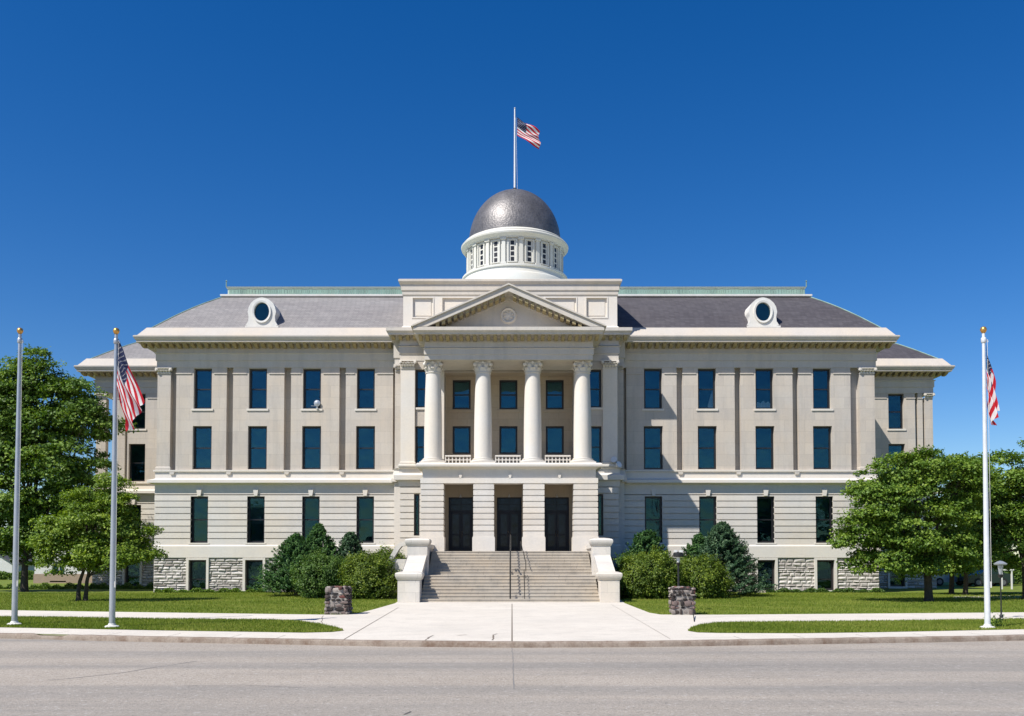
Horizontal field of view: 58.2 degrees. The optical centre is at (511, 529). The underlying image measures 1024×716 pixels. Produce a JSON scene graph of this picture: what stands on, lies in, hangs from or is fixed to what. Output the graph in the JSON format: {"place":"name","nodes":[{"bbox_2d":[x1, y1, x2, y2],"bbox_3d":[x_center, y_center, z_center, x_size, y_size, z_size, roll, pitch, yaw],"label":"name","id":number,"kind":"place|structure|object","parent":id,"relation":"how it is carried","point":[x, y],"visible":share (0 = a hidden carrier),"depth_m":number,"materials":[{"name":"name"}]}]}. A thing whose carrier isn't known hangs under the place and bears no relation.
{"place":"outdoors","nodes":[
{"label":"outdoors","id":0,"kind":"place"},
{"bbox_2d":[0,638,1023,715],"bbox_3d":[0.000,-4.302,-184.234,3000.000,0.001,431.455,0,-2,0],"label":"road","id":1,"kind":"structure","parent":0,"point":[980,678],"depth_m":16.45,"materials":[{"name":"asphalt"}]},
{"bbox_2d":[56,661,194,679],"bbox_3d":[-7.395,2.756,17.999,0.303,0.001,3.527,-1,-2,27],"label":"road crack","id":2,"kind":"object","parent":1,"relation":"on","point":[123,672],"visible":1,"depth_m":17.68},
{"bbox_2d":[0,633,1023,647],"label":"kerb","id":3,"kind":"structure","parent":1,"relation":"on","point":[539,644],"depth_m":23.52,"materials":[{"name":"concrete"}]},
{"bbox_2d":[512,652,514,688],"bbox_3d":[0.021,2.790,18.979,0.042,0.001,7.294,0,-2,0],"label":"road crack","id":4,"kind":"object","parent":1,"relation":"on","point":[513,673],"visible":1,"depth_m":17.37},
{"bbox_2d":[0,600,1023,640],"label":"pavement","id":5,"kind":"structure","parent":0,"point":[532,621],"depth_m":30.04,"materials":[{"name":"concrete"}]},
{"bbox_2d":[1,619,342,631],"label":"grass strip","id":6,"kind":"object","parent":5,"relation":"on","point":[173,623],"depth_m":26.84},
{"bbox_2d":[7,328,23,624],"bbox_3d":[-15.532,-1.682,28.881,0.420,9.378,0.420,0,-2,0],"label":"flagpole","id":7,"kind":"object","parent":6,"relation":"on","point":[15,568],"visible":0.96,"depth_m":28.81,"materials":[{"name":"metal"}]},
{"bbox_2d":[104,328,119,627],"bbox_3d":[-12.006,-1.577,27.773,0.420,9.091,0.420,0,-2,0],"label":"flagpole","id":8,"kind":"object","parent":6,"relation":"on","point":[112,586],"visible":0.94,"depth_m":27.70,"materials":[{"name":"metal"}]},
{"bbox_2d":[117,342,144,430],"bbox_3d":[-11.516,-4.348,27.818,0.871,2.866,0.339,0,-2,-7],"label":"flag","id":9,"kind":"object","parent":8,"relation":"attached to","point":[131,399],"visible":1,"depth_m":27.86,"materials":[{"name":"fabric"}]},
{"bbox_2d":[511,618,512,640],"bbox_3d":[0.000,3.148,33.075,0.035,0.001,20.153,0,-2,0],"label":"pavement joint","id":10,"kind":"object","parent":5,"relation":"on","point":[511,629],"visible":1,"depth_m":26.90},
{"bbox_2d":[688,621,1022,632],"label":"grass strip","id":11,"kind":"object","parent":5,"relation":"on","point":[839,631],"depth_m":26.08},
{"bbox_2d":[0,615,1023,632],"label":"grass","id":12,"kind":"structure","parent":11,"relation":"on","point":[279,625],"depth_m":28.18,"materials":[{"name":"plant"}]},
{"bbox_2d":[980,326,993,628],"bbox_3d":[14.106,-1.566,27.445,0.420,9.046,0.420,0,-2,0],"label":"flagpole","id":13,"kind":"object","parent":11,"relation":"on","point":[987,582],"visible":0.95,"depth_m":27.38,"materials":[{"name":"metal"}]},
{"bbox_2d":[986,345,999,424],"bbox_3d":[14.349,-4.312,27.511,0.298,2.508,0.358,0,-2,0],"label":"flag","id":14,"kind":"object","parent":13,"relation":"attached to","point":[994,408],"visible":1,"depth_m":27.48,"materials":[{"name":"fabric"}]},
{"bbox_2d":[982,607,1008,625],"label":"weed","id":15,"kind":"object","parent":11,"relation":"on","point":[996,621],"visible":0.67,"depth_m":27.90,"materials":[{"name":"green plant"}]},
{"bbox_2d":[994,561,1006,617],"bbox_3d":[17.279,2.123,32.522,0.325,2.026,0.325,0,-2,0],"label":"lamp post","id":16,"kind":"object","parent":5,"relation":"on","point":[999,564],"visible":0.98,"depth_m":32.49,"materials":[{"name":"black metal"}]},
{"bbox_2d":[0,571,1023,634],"bbox_3d":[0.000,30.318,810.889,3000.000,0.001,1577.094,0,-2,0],"label":"ground","id":17,"kind":"structure","parent":0,"point":[972,588],"depth_m":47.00,"materials":[{"name":"green plant"}]},
{"bbox_2d":[0,570,33,579],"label":"hedge","id":18,"kind":"object","parent":17,"relation":"on","point":[4,575],"visible":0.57,"depth_m":99.42,"materials":[{"name":"green plant"}]},
{"bbox_2d":[0,552,34,572],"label":"gabled shed","id":19,"kind":"structure","parent":17,"relation":"on","point":[6,564],"depth_m":119.92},
{"bbox_2d":[33,550,91,582],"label":"annex","id":20,"kind":"object","parent":17,"relation":"on","point":[39,576],"visible":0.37,"depth_m":83.82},
{"bbox_2d":[50,565,65,581],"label":"window","id":21,"kind":"structure","parent":20,"relation":"in","point":[60,568],"depth_m":84.07,"materials":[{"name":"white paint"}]},
{"bbox_2d":[0,343,138,591],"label":"tree","id":22,"kind":"object","parent":17,"relation":"on","point":[41,457],"visible":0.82,"depth_m":59.91,"materials":[{"name":"green plant"}]},
{"bbox_2d":[0,582,153,588],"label":"planting","id":23,"kind":"object","parent":17,"relation":"on","point":[126,585],"visible":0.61,"depth_m":66.28,"materials":[{"name":"green plant"}]},
{"bbox_2d":[25,471,168,600],"bbox_3d":[-20.715,0.354,46.043,6.566,6.606,4.702,1,-2,-24],"label":"tree","id":24,"kind":"object","parent":17,"relation":"on","point":[91,555],"visible":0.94,"depth_m":45.60,"materials":[{"name":"green plant"}]},
{"bbox_2d":[154,588,264,592],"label":"foundation weeds","id":25,"kind":"object","parent":17,"relation":"on","point":[194,590],"visible":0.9,"depth_m":58.42,"materials":[{"name":"green plant"}]},
{"bbox_2d":[246,532,315,595],"bbox_3d":[-12.655,2.032,53.673,5.297,3.746,5.187,0,-2,0],"label":"evergreen shrub","id":26,"kind":"object","parent":17,"relation":"on","point":[292,547],"visible":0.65,"depth_m":52.64,"materials":[{"name":"green plant"}]},
{"bbox_2d":[288,523,339,594],"bbox_3d":[-11.455,1.764,54.927,4.946,4.368,4.894,1,-2,-27],"label":"evergreen shrub","id":27,"kind":"object","parent":17,"relation":"on","point":[319,537],"visible":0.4,"depth_m":54.60,"materials":[{"name":"green plant"}]},
{"bbox_2d":[286,545,349,597],"bbox_3d":[-10.298,2.327,50.190,3.732,2.946,3.401,0,-2,0],"label":"round shrub","id":28,"kind":"object","parent":17,"relation":"on","point":[317,576],"visible":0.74,"depth_m":49.24,"materials":[{"name":"green plant"}]},
{"bbox_2d":[324,586,352,614],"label":"stone pillar","id":29,"kind":"structure","parent":17,"relation":"on","point":[338,599],"depth_m":34.61,"materials":[{"name":"stone"}]},
{"bbox_2d":[335,531,366,560],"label":"evergreen shrub","id":30,"kind":"object","parent":17,"relation":"on","point":[350,541],"visible":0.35,"depth_m":54.85,"materials":[{"name":"green plant"}]},
{"bbox_2d":[337,545,400,598],"bbox_3d":[-7.492,2.319,49.228,4.019,2.898,3.549,0,-2,0],"label":"round shrub","id":31,"kind":"object","parent":17,"relation":"on","point":[364,576],"visible":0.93,"depth_m":48.38,"materials":[{"name":"green plant"}]},
{"bbox_2d":[372,541,406,558],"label":"round shrub","id":32,"kind":"object","parent":17,"relation":"on","point":[398,556],"visible":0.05,"depth_m":50.78,"materials":[{"name":"green plant"}]},
{"bbox_2d":[384,535,621,601],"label":"entrance stairs","id":33,"kind":"structure","parent":17,"relation":"on","point":[511,576],"depth_m":47.36,"materials":[{"name":"stone"}]},
{"bbox_2d":[74,107,954,592],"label":"courthouse","id":34,"kind":"structure","parent":17,"relation":"on","point":[516,383],"depth_m":59.18,"materials":[{"name":"stone"}]},
{"bbox_2d":[122,561,142,585],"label":"window","id":35,"kind":"structure","parent":34,"relation":"in","point":[133,572],"depth_m":68.23,"materials":[{"name":"teal glass"}]},
{"bbox_2d":[128,499,140,533],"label":"window","id":36,"kind":"structure","parent":34,"relation":"in","point":[133,501],"depth_m":68.41,"materials":[{"name":"black glass"}]},
{"bbox_2d":[128,394,146,430],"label":"window","id":37,"kind":"structure","parent":34,"relation":"in","point":[140,419],"depth_m":68.73,"materials":[{"name":"black glass"}]},
{"bbox_2d":[130,444,144,480],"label":"window","id":38,"kind":"structure","parent":34,"relation":"in","point":[137,451],"depth_m":68.58,"materials":[{"name":"black glass"}]},
{"bbox_2d":[186,558,208,589],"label":"window","id":39,"kind":"structure","parent":34,"relation":"in","point":[199,567],"depth_m":59.18,"materials":[{"name":"teal glass"}]},
{"bbox_2d":[188,489,208,543],"bbox_3d":[-20.064,-0.805,59.169,1.320,3.544,0.550,0,-2,0],"label":"window","id":40,"kind":"structure","parent":34,"relation":"in","point":[200,507],"depth_m":59.38,"materials":[{"name":"teal glass"}]},
{"bbox_2d":[191,369,212,410],"bbox_3d":[-19.953,-8.999,59.535,1.400,2.749,0.490,0,-2,0],"label":"window","id":41,"kind":"structure","parent":34,"relation":"in","point":[203,377],"depth_m":59.76,"materials":[{"name":"blue glass"}]},
{"bbox_2d":[194,427,211,468],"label":"window","id":42,"kind":"structure","parent":34,"relation":"in","point":[202,435],"depth_m":59.63,"materials":[{"name":"blue glass"}]},
{"bbox_2d":[242,558,265,590],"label":"window","id":43,"kind":"structure","parent":34,"relation":"in","point":[253,564],"depth_m":59.13,"materials":[{"name":"teal glass"}]},
{"bbox_2d":[245,489,265,543],"bbox_3d":[-16.433,-0.805,59.169,1.320,3.544,0.550,0,-2,0],"label":"window","id":44,"kind":"structure","parent":34,"relation":"in","point":[256,505],"depth_m":59.36,"materials":[{"name":"black glass"}]},
{"bbox_2d":[247,369,268,410],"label":"window","id":45,"kind":"structure","parent":34,"relation":"in","point":[258,377],"depth_m":59.76,"materials":[{"name":"blue glass"}]},
{"bbox_2d":[249,427,266,468],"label":"window","id":46,"kind":"structure","parent":34,"relation":"in","point":[257,435],"depth_m":59.63,"materials":[{"name":"blue glass"}]},
{"bbox_2d":[303,489,319,540],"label":"window","id":47,"kind":"structure","parent":34,"relation":"in","point":[311,505],"depth_m":59.42,"materials":[{"name":"teal glass"}]},
{"bbox_2d":[301,369,322,410],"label":"window","id":48,"kind":"structure","parent":34,"relation":"in","point":[312,377],"depth_m":59.76,"materials":[{"name":"blue glass"}]},
{"bbox_2d":[303,427,320,468],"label":"window","id":49,"kind":"structure","parent":34,"relation":"in","point":[311,435],"depth_m":59.63,"materials":[{"name":"blue glass"}]},
{"bbox_2d":[355,369,375,410],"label":"window","id":50,"kind":"structure","parent":34,"relation":"in","point":[366,377],"depth_m":59.76,"materials":[{"name":"blue glass"}]},
{"bbox_2d":[357,427,374,468],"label":"window","id":51,"kind":"structure","parent":34,"relation":"in","point":[365,435],"depth_m":59.63,"materials":[{"name":"blue glass"}]},
{"bbox_2d":[357,489,374,543],"bbox_3d":[-9.418,-0.805,59.169,1.320,3.544,0.550,0,-2,0],"label":"window","id":52,"kind":"structure","parent":34,"relation":"in","point":[365,505],"depth_m":59.41,"materials":[{"name":"teal glass"}]},
{"bbox_2d":[414,494,419,535],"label":"window","id":53,"kind":"structure","parent":34,"relation":"in","point":[416,496],"depth_m":57.24,"materials":[{"name":"black glass"}]},
{"bbox_2d":[416,427,423,462],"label":"window","id":54,"kind":"structure","parent":34,"relation":"in","point":[419,430],"depth_m":57.59,"materials":[{"name":"blue glass"}]},
{"bbox_2d":[415,370,425,409],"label":"window","id":55,"kind":"structure","parent":34,"relation":"in","point":[420,374],"depth_m":57.72,"materials":[{"name":"blue glass"}]},
{"bbox_2d":[449,497,472,550],"bbox_3d":[-3.145,-0.273,56.747,1.514,3.367,0.214,0,-2,0],"label":"doorway","id":56,"kind":"structure","parent":34,"relation":"in","point":[460,508],"depth_m":56.72,"materials":[{"name":"blue paint"}]},
{"bbox_2d":[449,380,473,411],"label":"window","id":57,"kind":"structure","parent":34,"relation":"in","point":[461,388],"depth_m":59.18,"materials":[{"name":"blue glass"}]},
{"bbox_2d":[453,426,470,453],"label":"window","id":58,"kind":"structure","parent":34,"relation":"in","point":[461,434],"depth_m":59.12,"materials":[{"name":"blue glass"}]},
{"bbox_2d":[469,247,473,270],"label":"drum window","id":59,"kind":"structure","parent":34,"relation":"in","point":[471,262],"depth_m":67.22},
{"bbox_2d":[477,242,484,267],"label":"drum window","id":60,"kind":"structure","parent":34,"relation":"in","point":[482,263],"depth_m":66.16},
{"bbox_2d":[491,239,499,263],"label":"drum window","id":61,"kind":"structure","parent":34,"relation":"in","point":[495,243],"depth_m":65.50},
{"bbox_2d":[499,426,516,453],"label":"window","id":62,"kind":"structure","parent":34,"relation":"in","point":[507,434],"depth_m":59.12,"materials":[{"name":"blue glass"}]},
{"bbox_2d":[496,380,520,411],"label":"window","id":63,"kind":"structure","parent":34,"relation":"in","point":[507,388],"depth_m":59.18,"materials":[{"name":"blue glass"}]},
{"bbox_2d":[497,497,521,550],"bbox_3d":[-0.172,-0.273,56.747,1.514,3.367,0.214,0,-2,0],"label":"doorway","id":64,"kind":"structure","parent":34,"relation":"in","point":[508,508],"depth_m":56.72,"materials":[{"name":"glass"}]},
{"bbox_2d":[507,239,516,261],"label":"drum window","id":65,"kind":"structure","parent":34,"relation":"in","point":[512,242],"depth_m":65.18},
{"bbox_2d":[517,117,540,148],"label":"flag","id":66,"kind":"object","parent":34,"relation":"attached to","point":[529,133],"visible":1,"depth_m":69.06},
{"bbox_2d":[525,239,533,262],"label":"drum window","id":67,"kind":"structure","parent":34,"relation":"in","point":[529,240],"depth_m":65.36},
{"bbox_2d":[540,241,548,265],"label":"drum window","id":68,"kind":"structure","parent":34,"relation":"in","point":[544,245],"depth_m":65.92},
{"bbox_2d":[542,380,566,411],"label":"window","id":69,"kind":"structure","parent":34,"relation":"in","point":[554,388],"depth_m":59.18,"materials":[{"name":"blue glass"}]},
{"bbox_2d":[546,426,563,453],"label":"window","id":70,"kind":"structure","parent":34,"relation":"in","point":[554,434],"depth_m":59.12,"materials":[{"name":"blue glass"}]},
{"bbox_2d":[553,245,558,269],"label":"drum window","id":71,"kind":"structure","parent":34,"relation":"in","point":[554,247],"depth_m":66.83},
{"bbox_2d":[544,497,568,550],"bbox_3d":[2.752,-0.273,56.747,1.514,3.367,0.214,0,-2,0],"label":"doorway","id":72,"kind":"structure","parent":34,"relation":"in","point":[556,509],"depth_m":56.72,"materials":[{"name":"blue paint"}]},
{"bbox_2d":[561,250,562,271],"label":"drum window","id":73,"kind":"structure","parent":34,"relation":"in","point":[561,250],"depth_m":67.66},
{"bbox_2d":[591,427,600,462],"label":"window","id":74,"kind":"structure","parent":34,"relation":"in","point":[595,431],"depth_m":57.61,"materials":[{"name":"blue glass"}]},
{"bbox_2d":[590,370,602,409],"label":"window","id":75,"kind":"structure","parent":34,"relation":"in","point":[595,375],"depth_m":57.72,"materials":[{"name":"blue glass"}]},
{"bbox_2d":[597,494,602,535],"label":"window","id":76,"kind":"structure","parent":34,"relation":"in","point":[600,496],"depth_m":57.24,"materials":[{"name":"black glass"}]},
{"bbox_2d":[611,457,621,467],"bbox_3d":[6.441,-4.148,56.876,0.687,0.695,0.390,0,-2,0],"label":"floodlight","id":77,"kind":"object","parent":34,"relation":"on","point":[618,463],"visible":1,"depth_m":56.80,"materials":[{"name":"white paint"}]},
{"bbox_2d":[642,369,663,410],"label":"window","id":78,"kind":"structure","parent":34,"relation":"in","point":[652,377],"depth_m":59.76,"materials":[{"name":"blue glass"}]},
{"bbox_2d":[644,427,661,468],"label":"window","id":79,"kind":"structure","parent":34,"relation":"in","point":[652,435],"depth_m":59.63,"materials":[{"name":"blue glass"}]},
{"bbox_2d":[645,489,663,543],"bbox_3d":[9.079,-0.805,59.169,1.320,3.544,0.550,0,-2,0],"label":"window","id":80,"kind":"structure","parent":34,"relation":"in","point":[653,511],"depth_m":59.42,"materials":[{"name":"teal glass"}]},
{"bbox_2d":[696,369,717,410],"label":"window","id":81,"kind":"structure","parent":34,"relation":"in","point":[706,377],"depth_m":59.76,"materials":[{"name":"blue glass"}]},
{"bbox_2d":[698,427,715,468],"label":"window","id":82,"kind":"structure","parent":34,"relation":"in","point":[706,435],"depth_m":59.60,"materials":[{"name":"blue glass"}]},
{"bbox_2d":[699,489,715,537],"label":"window","id":83,"kind":"structure","parent":34,"relation":"in","point":[707,505],"depth_m":59.42,"materials":[{"name":"teal glass"}]},
{"bbox_2d":[755,427,773,468],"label":"window","id":84,"kind":"structure","parent":34,"relation":"in","point":[764,435],"depth_m":59.63,"materials":[{"name":"blue glass"}]},
{"bbox_2d":[754,369,775,410],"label":"window","id":85,"kind":"structure","parent":34,"relation":"in","point":[763,377],"depth_m":59.76,"materials":[{"name":"blue glass"}]},
{"bbox_2d":[756,489,776,543],"bbox_3d":[16.279,-0.805,59.169,1.320,3.544,0.550,0,-2,0],"label":"window","id":86,"kind":"structure","parent":34,"relation":"in","point":[764,504],"depth_m":59.41,"materials":[{"name":"black glass"}]},
{"bbox_2d":[755,558,777,592],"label":"window","id":87,"kind":"structure","parent":34,"relation":"in","point":[768,564],"depth_m":59.13,"materials":[{"name":"black glass"}]},
{"bbox_2d":[813,427,830,468],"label":"window","id":88,"kind":"structure","parent":34,"relation":"in","point":[821,435],"depth_m":59.63,"materials":[{"name":"blue glass"}]},
{"bbox_2d":[811,369,833,410],"bbox_3d":[20.004,-8.999,59.535,1.400,2.749,0.490,0,-2,0],"label":"window","id":89,"kind":"structure","parent":34,"relation":"in","point":[821,385],"depth_m":59.76,"materials":[{"name":"blue glass"}]},
{"bbox_2d":[815,489,831,543],"bbox_3d":[20.044,-0.805,59.169,1.320,3.544,0.550,0,-2,0],"label":"window","id":90,"kind":"structure","parent":34,"relation":"in","point":[823,507],"depth_m":59.41,"materials":[{"name":"black glass"}]},
{"bbox_2d":[814,558,836,590],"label":"window","id":91,"kind":"structure","parent":34,"relation":"in","point":[823,567],"depth_m":59.13,"materials":[{"name":"black glass"}]},
{"bbox_2d":[888,444,902,471],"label":"window","id":92,"kind":"structure","parent":34,"relation":"in","point":[897,448],"depth_m":68.66,"materials":[{"name":"blue glass"}]},
{"bbox_2d":[887,394,905,430],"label":"window","id":93,"kind":"structure","parent":34,"relation":"in","point":[895,416],"depth_m":68.75,"materials":[{"name":"blue glass"}]},
{"bbox_2d":[887,571,907,588],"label":"window","id":94,"kind":"structure","parent":34,"relation":"in","point":[891,583],"depth_m":68.06,"materials":[{"name":"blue glass"}]},
{"bbox_2d":[613,552,633,571],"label":"round shrub","id":95,"kind":"object","parent":17,"relation":"on","point":[618,560],"visible":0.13,"depth_m":51.88,"materials":[{"name":"green plant"}]},
{"bbox_2d":[621,529,670,588],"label":"evergreen shrub","id":96,"kind":"object","parent":17,"relation":"on","point":[650,538],"visible":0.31,"depth_m":54.59,"materials":[{"name":"green plant"}]},
{"bbox_2d":[617,545,688,598],"bbox_3d":[7.411,2.297,49.513,4.300,2.966,3.961,-1,-2,32],"label":"round shrub","id":97,"kind":"object","parent":17,"relation":"on","point":[642,573],"visible":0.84,"depth_m":48.55,"materials":[{"name":"green plant"}]},
{"bbox_2d":[673,550,683,585],"bbox_3d":[6.742,2.075,37.258,0.430,2.454,0.424,0,-2,0],"label":"lamp post","id":98,"kind":"object","parent":17,"relation":"on","point":[677,554],"visible":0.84,"depth_m":37.22,"materials":[{"name":"black metal"}]},
{"bbox_2d":[668,586,695,614],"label":"stone pillar","id":99,"kind":"structure","parent":17,"relation":"on","point":[681,601],"depth_m":34.40,"materials":[{"name":"stone"}]},
{"bbox_2d":[672,547,735,598],"bbox_3d":[10.117,2.386,49.955,3.975,2.819,3.613,0,-2,0],"label":"round shrub","id":100,"kind":"object","parent":17,"relation":"on","point":[705,578],"visible":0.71,"depth_m":49.08,"materials":[{"name":"green plant"}]},
{"bbox_2d":[676,532,733,592],"bbox_3d":[11.082,2.066,55.274,4.815,3.798,4.603,0,-2,0],"label":"evergreen shrub","id":101,"kind":"object","parent":17,"relation":"on","point":[697,540],"visible":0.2,"depth_m":54.93,"materials":[{"name":"green plant"}]},
{"bbox_2d":[690,521,779,595],"bbox_3d":[12.470,1.675,53.320,6.010,4.435,5.828,0,-2,0],"label":"evergreen shrub","id":102,"kind":"object","parent":17,"relation":"on","point":[722,537],"visible":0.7,"depth_m":52.44,"materials":[{"name":"green plant"}]},
{"bbox_2d":[766,587,884,592],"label":"foundation weeds","id":103,"kind":"object","parent":17,"relation":"on","point":[823,590],"visible":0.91,"depth_m":58.42,"materials":[{"name":"green plant"}]},
{"bbox_2d":[826,444,1005,601],"bbox_3d":[19.959,-0.278,45.867,8.505,7.857,4.858,0,-2,0],"label":"tree","id":104,"kind":"object","parent":17,"relation":"on","point":[915,476],"visible":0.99,"depth_m":45.01,"materials":[{"name":"green plant"}]},
{"bbox_2d":[938,525,960,594],"bbox_3d":[26.149,1.717,55.725,3.340,4.558,2.648,0,-2,0],"label":"tree","id":105,"kind":"object","parent":17,"relation":"on","point":[951,585],"visible":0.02,"depth_m":55.56,"materials":[{"name":"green plant"}]},
{"bbox_2d":[937,569,968,585],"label":"parked car","id":106,"kind":"object","parent":17,"relation":"on","point":[941,580],"visible":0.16,"depth_m":75.06,"materials":[{"name":"blue paint"}]},
{"bbox_2d":[927,451,1018,594],"bbox_3d":[27.160,-0.415,54.585,6.417,8.739,4.785,0,-2,0],"label":"tree","id":107,"kind":"object","parent":17,"relation":"on","point":[965,586],"visible":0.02,"depth_m":54.27,"materials":[{"name":"green plant"}]},
{"bbox_2d":[957,568,1013,586],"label":"parked car","id":108,"kind":"object","parent":17,"relation":"on","point":[978,580],"visible":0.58,"depth_m":73.06,"materials":[{"name":"green paint"}]},
{"bbox_2d":[954,437,1023,599],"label":"tree","id":109,"kind":"object","parent":17,"relation":"on","point":[1006,511],"visible":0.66,"depth_m":47.79,"materials":[{"name":"green plant"}]},
{"bbox_2d":[982,563,1021,584],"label":"hedge","id":110,"kind":"object","parent":17,"relation":"on","point":[1017,574],"visible":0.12,"depth_m":79.44,"materials":[{"name":"green plant"}]},
{"bbox_2d":[0,0,1023,635],"label":"sky","id":111,"kind":"structure","parent":0,"point":[155,155],"materials":[{"name":"blue"}]},
{"bbox_2d":[1001,569,1013,588],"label":"garden arch","id":112,"kind":"structure","parent":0,"point":[1011,580],"depth_m":65.91,"materials":[{"name":"white paint"}]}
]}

